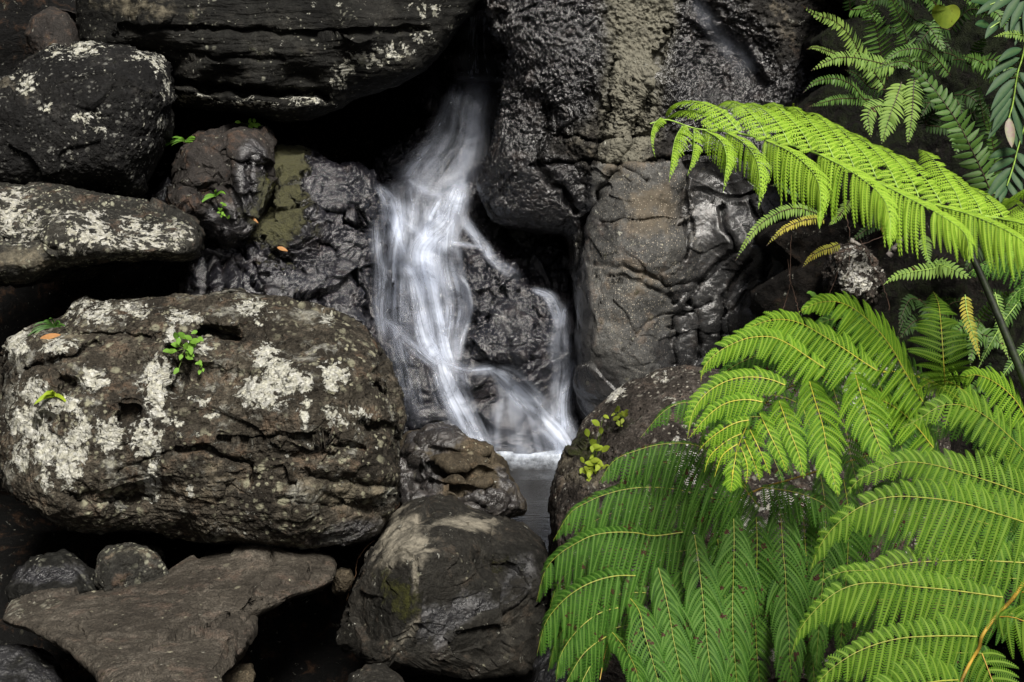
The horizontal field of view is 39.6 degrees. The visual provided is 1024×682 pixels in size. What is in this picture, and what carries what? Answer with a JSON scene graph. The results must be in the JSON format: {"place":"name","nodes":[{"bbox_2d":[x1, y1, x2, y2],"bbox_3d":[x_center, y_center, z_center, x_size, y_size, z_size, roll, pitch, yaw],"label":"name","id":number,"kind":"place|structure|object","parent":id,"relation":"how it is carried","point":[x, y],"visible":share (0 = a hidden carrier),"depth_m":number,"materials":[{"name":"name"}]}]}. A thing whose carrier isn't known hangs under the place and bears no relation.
{"place":"outdoors","nodes":[
{"label":"outdoors","id":0,"kind":"place"},
{"bbox_2d":[0,0,567,355],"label":"gorge wall","id":1,"kind":"structure","parent":0,"point":[364,130],"depth_m":9.17,"materials":[{"name":"black stone"}]},
{"bbox_2d":[179,138,413,421],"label":"bedrock","id":2,"kind":"structure","parent":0,"point":[324,220],"depth_m":6.93,"materials":[{"name":"grey stone"}]},
{"bbox_2d":[165,122,277,249],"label":"bedrock","id":3,"kind":"structure","parent":2,"relation":"on","point":[234,162],"depth_m":6.73,"materials":[{"name":"stone"}]},
{"bbox_2d":[165,136,194,146],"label":"grass tuft","id":4,"kind":"object","parent":3,"relation":"on","point":[181,139],"visible":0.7,"depth_m":7.02,"materials":[{"name":"green plant"}]},
{"bbox_2d":[202,189,224,201],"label":"grass tuft","id":5,"kind":"object","parent":3,"relation":"on","point":[207,196],"visible":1,"depth_m":6.67,"materials":[{"name":"green plant"}]},
{"bbox_2d":[217,202,229,218],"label":"plant","id":6,"kind":"object","parent":3,"relation":"on","point":[222,212],"visible":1,"depth_m":6.65,"materials":[{"name":"green plant"}]},
{"bbox_2d":[235,118,260,127],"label":"plant","id":7,"kind":"object","parent":3,"relation":"on","point":[252,125],"visible":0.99,"depth_m":6.96,"materials":[{"name":"green plant"}]},
{"bbox_2d":[75,0,479,123],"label":"boulder","id":8,"kind":"object","parent":3,"relation":"on","point":[300,61],"visible":0.98,"depth_m":6.77,"materials":[{"name":"black stone"}]},
{"bbox_2d":[277,246,286,250],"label":"fallen leaf","id":9,"kind":"object","parent":2,"relation":"on","point":[281,248],"visible":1,"depth_m":6.78,"materials":[{"name":"orange plant"}]},
{"bbox_2d":[373,1,581,453],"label":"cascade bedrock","id":10,"kind":"structure","parent":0,"point":[430,161],"depth_m":7.61,"materials":[{"name":"white liquid"}]},
{"bbox_2d":[390,28,570,445],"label":"waterfall","id":11,"kind":"structure","parent":0,"point":[422,256],"depth_m":7.27,"materials":[{"name":"white liquid"}]},
{"bbox_2d":[0,481,1023,681],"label":"stream bed","id":12,"kind":"object","parent":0,"point":[294,640],"visible":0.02,"depth_m":6.05,"materials":[{"name":"grey stone"}]},
{"bbox_2d":[0,644,64,681],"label":"boulder","id":13,"kind":"object","parent":12,"relation":"on","point":[21,663],"visible":1,"depth_m":4.90,"materials":[{"name":"grey stone"}]},
{"bbox_2d":[0,181,205,287],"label":"boulder","id":14,"kind":"object","parent":12,"relation":"on","point":[51,231],"visible":0.99,"depth_m":5.84,"materials":[{"name":"grey stone"}]},
{"bbox_2d":[0,40,184,196],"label":"boulder","id":15,"kind":"object","parent":14,"relation":"on","point":[99,117],"visible":0.94,"depth_m":6.25,"materials":[{"name":"black stone"}]},
{"bbox_2d":[24,6,79,53],"bbox_3d":[-2.540,-1.697,7.957,0.326,0.341,0.739,-2,12,-11],"label":"boulder","id":16,"kind":"object","parent":15,"relation":"on","point":[49,25],"visible":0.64,"depth_m":7.67,"materials":[{"name":"brown stone"}]},
{"bbox_2d":[142,177,171,203],"bbox_3d":[-1.820,-0.752,7.446,0.202,0.251,0.529,0,12,0],"label":"boulder","id":17,"kind":"object","parent":14,"relation":"on","point":[159,192],"visible":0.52,"depth_m":7.21,"materials":[{"name":"black stone"}]},
{"bbox_2d":[2,544,336,681],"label":"boulder","id":18,"kind":"object","parent":12,"relation":"on","point":[192,618],"visible":0.99,"depth_m":4.86,"materials":[{"name":"stone"}]},
{"bbox_2d":[5,548,97,603],"bbox_3d":[-1.731,0.909,5.348,0.335,0.264,0.528,-4,13,-20],"label":"boulder","id":19,"kind":"object","parent":18,"relation":"on","point":[67,567],"visible":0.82,"depth_m":5.20,"materials":[{"name":"grey stone"}]},
{"bbox_2d":[94,542,169,591],"bbox_3d":[-1.446,0.862,5.399,0.273,0.267,0.499,-4,13,-16],"label":"boulder","id":20,"kind":"object","parent":18,"relation":"on","point":[124,564],"visible":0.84,"depth_m":5.20,"materials":[{"name":"grey stone"}]},
{"bbox_2d":[331,567,354,595],"bbox_3d":[-0.660,0.939,5.581,0.097,0.164,0.272,0,12,0],"label":"boulder","id":21,"kind":"object","parent":18,"relation":"on","point":[343,580],"visible":0.98,"depth_m":5.46,"materials":[{"name":"brown stone"}]},
{"bbox_2d":[346,540,374,600],"bbox_3d":[-0.602,0.911,5.650,0.120,0.243,0.013,-3,12,-15],"label":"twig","id":22,"kind":"object","parent":21,"relation":"on","point":[357,561],"visible":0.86,"depth_m":5.64,"materials":[{"name":"brown wood"}]},
{"bbox_2d":[0,287,407,551],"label":"boulder","id":23,"kind":"object","parent":12,"relation":"on","point":[280,421],"visible":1,"depth_m":5.28,"materials":[{"name":"grey stone"}]},
{"bbox_2d":[28,317,64,335],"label":"grass tuft","id":24,"kind":"object","parent":23,"relation":"on","point":[46,326],"visible":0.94,"depth_m":5.70,"materials":[{"name":"green plant"}]},
{"bbox_2d":[40,333,59,339],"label":"fallen leaf","id":25,"kind":"object","parent":23,"relation":"on","point":[50,336],"visible":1,"depth_m":5.51,"materials":[{"name":"orange plant"}]},
{"bbox_2d":[35,389,65,403],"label":"grass tuft","id":26,"kind":"object","parent":23,"relation":"on","point":[49,394],"visible":1,"depth_m":5.28,"materials":[{"name":"green plant"}]},
{"bbox_2d":[163,330,203,373],"bbox_3d":[-1.236,0.040,5.380,0.155,0.171,0.074,0,12,0],"label":"plant","id":27,"kind":"object","parent":23,"relation":"on","point":[190,346],"visible":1,"depth_m":5.36,"materials":[{"name":"green plant"}]},
{"bbox_2d":[195,360,203,373],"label":"plant","id":28,"kind":"object","parent":23,"relation":"on","point":[199,362],"visible":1,"depth_m":5.35,"materials":[{"name":"green plant"}]},
{"bbox_2d":[225,663,255,681],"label":"boulder","id":29,"kind":"object","parent":12,"relation":"on","point":[241,673],"visible":0.71,"depth_m":4.88,"materials":[{"name":"brown stone"}]},
{"bbox_2d":[347,663,403,681],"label":"boulder","id":30,"kind":"object","parent":12,"relation":"on","point":[378,672],"visible":1,"depth_m":4.82,"materials":[{"name":"grey stone"}]},
{"bbox_2d":[394,321,459,440],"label":"cascade bedrock","id":31,"kind":"structure","parent":12,"relation":"on","point":[426,382],"depth_m":7.21,"materials":[{"name":"grey stone"}]},
{"bbox_2d":[392,450,561,681],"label":"pool","id":32,"kind":"structure","parent":12,"relation":"on","point":[532,474],"depth_m":6.65,"materials":[{"name":"black liquid"}]},
{"bbox_2d":[335,494,550,679],"bbox_3d":[-0.247,0.915,5.579,0.802,0.635,1.345,0,12,0],"label":"boulder","id":33,"kind":"object","parent":32,"relation":"on","point":[447,585],"visible":0.98,"depth_m":5.11,"materials":[{"name":"grey stone"}]},
{"bbox_2d":[394,422,526,518],"bbox_3d":[-0.232,0.598,6.302,0.598,0.551,1.032,0,12,0],"label":"boulder","id":34,"kind":"object","parent":32,"relation":"on","point":[443,458],"visible":0.77,"depth_m":5.96,"materials":[{"name":"stone"}]},
{"bbox_2d":[531,640,602,681],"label":"boulder","id":35,"kind":"object","parent":32,"relation":"on","point":[540,667],"visible":0.22,"depth_m":4.99,"materials":[{"name":"grey stone"}]},
{"bbox_2d":[455,233,570,416],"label":"cascade bedrock","id":36,"kind":"structure","parent":12,"relation":"on","point":[513,333],"depth_m":7.32,"materials":[{"name":"grey stone"}]},
{"bbox_2d":[547,352,956,681],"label":"boulder","id":37,"kind":"object","parent":12,"relation":"on","point":[645,400],"visible":0.21,"depth_m":5.25,"materials":[{"name":"grey stone"}]},
{"bbox_2d":[579,415,609,480],"bbox_3d":[0.311,0.418,5.304,0.130,0.310,0.075,0,12,0],"label":"plant","id":38,"kind":"object","parent":37,"relation":"on","point":[589,469],"visible":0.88,"depth_m":5.29,"materials":[{"name":"green plant"}]},
{"bbox_2d":[611,406,627,426],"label":"plant","id":39,"kind":"object","parent":37,"relation":"on","point":[619,414],"visible":1,"depth_m":5.39,"materials":[{"name":"green plant"}]},
{"bbox_2d":[537,291,1023,681],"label":"tree fern","id":40,"kind":"object","parent":12,"relation":"on","point":[717,651],"visible":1,"depth_m":3.90,"materials":[{"name":"green plant"}]},
{"bbox_2d":[650,100,1023,389],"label":"tree fern","id":41,"kind":"object","parent":12,"relation":"on","point":[962,239],"visible":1,"depth_m":3.66,"materials":[{"name":"green plant"}]},
{"bbox_2d":[476,0,847,420],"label":"cliff","id":42,"kind":"structure","parent":0,"point":[589,92],"depth_m":7.04,"materials":[{"name":"grey stone"}]},
{"bbox_2d":[748,0,1023,625],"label":"bank","id":43,"kind":"structure","parent":0,"point":[770,294],"depth_m":6.20,"materials":[{"name":"soil"}]},
{"bbox_2d":[780,243,790,318],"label":"twig","id":44,"kind":"object","parent":43,"relation":"hanging from","point":[790,279],"visible":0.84,"depth_m":5.50,"materials":[{"name":"brown wood"}]},
{"bbox_2d":[735,183,850,260],"bbox_3d":[1.009,-0.441,5.146,0.484,0.266,0.123,-3,12,-16],"label":"sword fern","id":45,"kind":"object","parent":43,"relation":"on","point":[788,212],"visible":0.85,"depth_m":5.15,"materials":[{"name":"green plant"}]},
{"bbox_2d":[788,264,799,313],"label":"twig","id":46,"kind":"object","parent":43,"relation":"attached to","point":[793,291],"visible":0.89,"depth_m":5.52,"materials":[{"name":"brown wood"}]},
{"bbox_2d":[803,291,838,314],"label":"plant","id":47,"kind":"object","parent":43,"relation":"on","point":[811,293],"visible":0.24,"depth_m":6.20,"materials":[{"name":"green plant"}]},
{"bbox_2d":[803,242,839,265],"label":"sword fern","id":48,"kind":"object","parent":43,"relation":"on","point":[830,246],"visible":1,"depth_m":5.40,"materials":[{"name":"yellow plant"}]},
{"bbox_2d":[846,216,850,277],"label":"twig","id":49,"kind":"object","parent":43,"relation":"on","point":[849,244],"visible":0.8,"depth_m":5.47,"materials":[{"name":"brown wood"}]},
{"bbox_2d":[821,243,886,310],"bbox_3d":[1.457,-0.283,6.051,0.292,0.311,0.510,0,12,0],"label":"boulder","id":50,"kind":"object","parent":43,"relation":"on","point":[861,282],"visible":0.86,"depth_m":5.87,"materials":[{"name":"grey stone"}]},
{"bbox_2d":[847,237,861,246],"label":"twig","id":51,"kind":"object","parent":43,"relation":"on","point":[852,241],"visible":1,"depth_m":5.37,"materials":[{"name":"grey wood"}]},
{"bbox_2d":[830,235,883,254],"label":"twig","id":52,"kind":"object","parent":43,"relation":"on","point":[856,246],"visible":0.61,"depth_m":5.49,"materials":[{"name":"brown wood"}]},
{"bbox_2d":[803,0,917,109],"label":"sword fern","id":53,"kind":"object","parent":43,"relation":"on","point":[866,59],"visible":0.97,"depth_m":5.10,"materials":[{"name":"green plant"}]},
{"bbox_2d":[860,240,889,308],"bbox_3d":[1.404,-0.254,5.501,0.141,0.282,0.009,-2,12,-12],"label":"twig","id":54,"kind":"object","parent":43,"relation":"attached to","point":[879,278],"visible":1,"depth_m":5.51,"materials":[{"name":"brown wood"}]},
{"bbox_2d":[886,234,907,257],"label":"twig","id":55,"kind":"object","parent":43,"relation":"on","point":[893,249],"visible":0.54,"depth_m":5.38,"materials":[{"name":"grey wood"}]},
{"bbox_2d":[883,234,970,284],"bbox_3d":[1.420,-0.285,4.949,0.299,0.147,0.202,0,12,0],"label":"sword fern","id":56,"kind":"object","parent":43,"relation":"on","point":[937,269],"visible":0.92,"depth_m":4.91,"materials":[{"name":"green plant"}]},
{"bbox_2d":[860,43,1002,198],"bbox_3d":[1.511,-0.749,4.941,0.648,0.566,0.261,-4,13,-17],"label":"sword fern","id":57,"kind":"object","parent":43,"relation":"on","point":[891,117],"visible":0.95,"depth_m":4.90,"materials":[{"name":"green plant"}]},
{"bbox_2d":[843,0,1023,414],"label":"sword fern","id":58,"kind":"object","parent":43,"relation":"on","point":[974,58],"visible":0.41,"depth_m":5.56,"materials":[{"name":"green plant"}]},
{"bbox_2d":[932,5,959,53],"bbox_3d":[1.515,-1.084,4.961,0.091,0.172,0.230,5,13,21],"label":"climbing leaf","id":59,"kind":"object","parent":43,"relation":"on","point":[945,16],"visible":1,"depth_m":4.86,"materials":[{"name":"green plant"}]},
{"bbox_2d":[959,292,1023,377],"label":"sword fern","id":60,"kind":"object","parent":43,"relation":"on","point":[986,348],"visible":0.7,"depth_m":5.05,"materials":[{"name":"green plant"}]},
{"bbox_2d":[970,0,1023,202],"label":"leafy shrub","id":61,"kind":"object","parent":43,"relation":"on","point":[1002,184],"visible":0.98,"depth_m":4.69,"materials":[{"name":"green plant"}]},
{"bbox_2d":[994,29,1023,41],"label":"sword fern","id":62,"kind":"object","parent":43,"relation":"on","point":[1010,33],"visible":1,"depth_m":4.74,"materials":[{"name":"green plant"}]}
]}

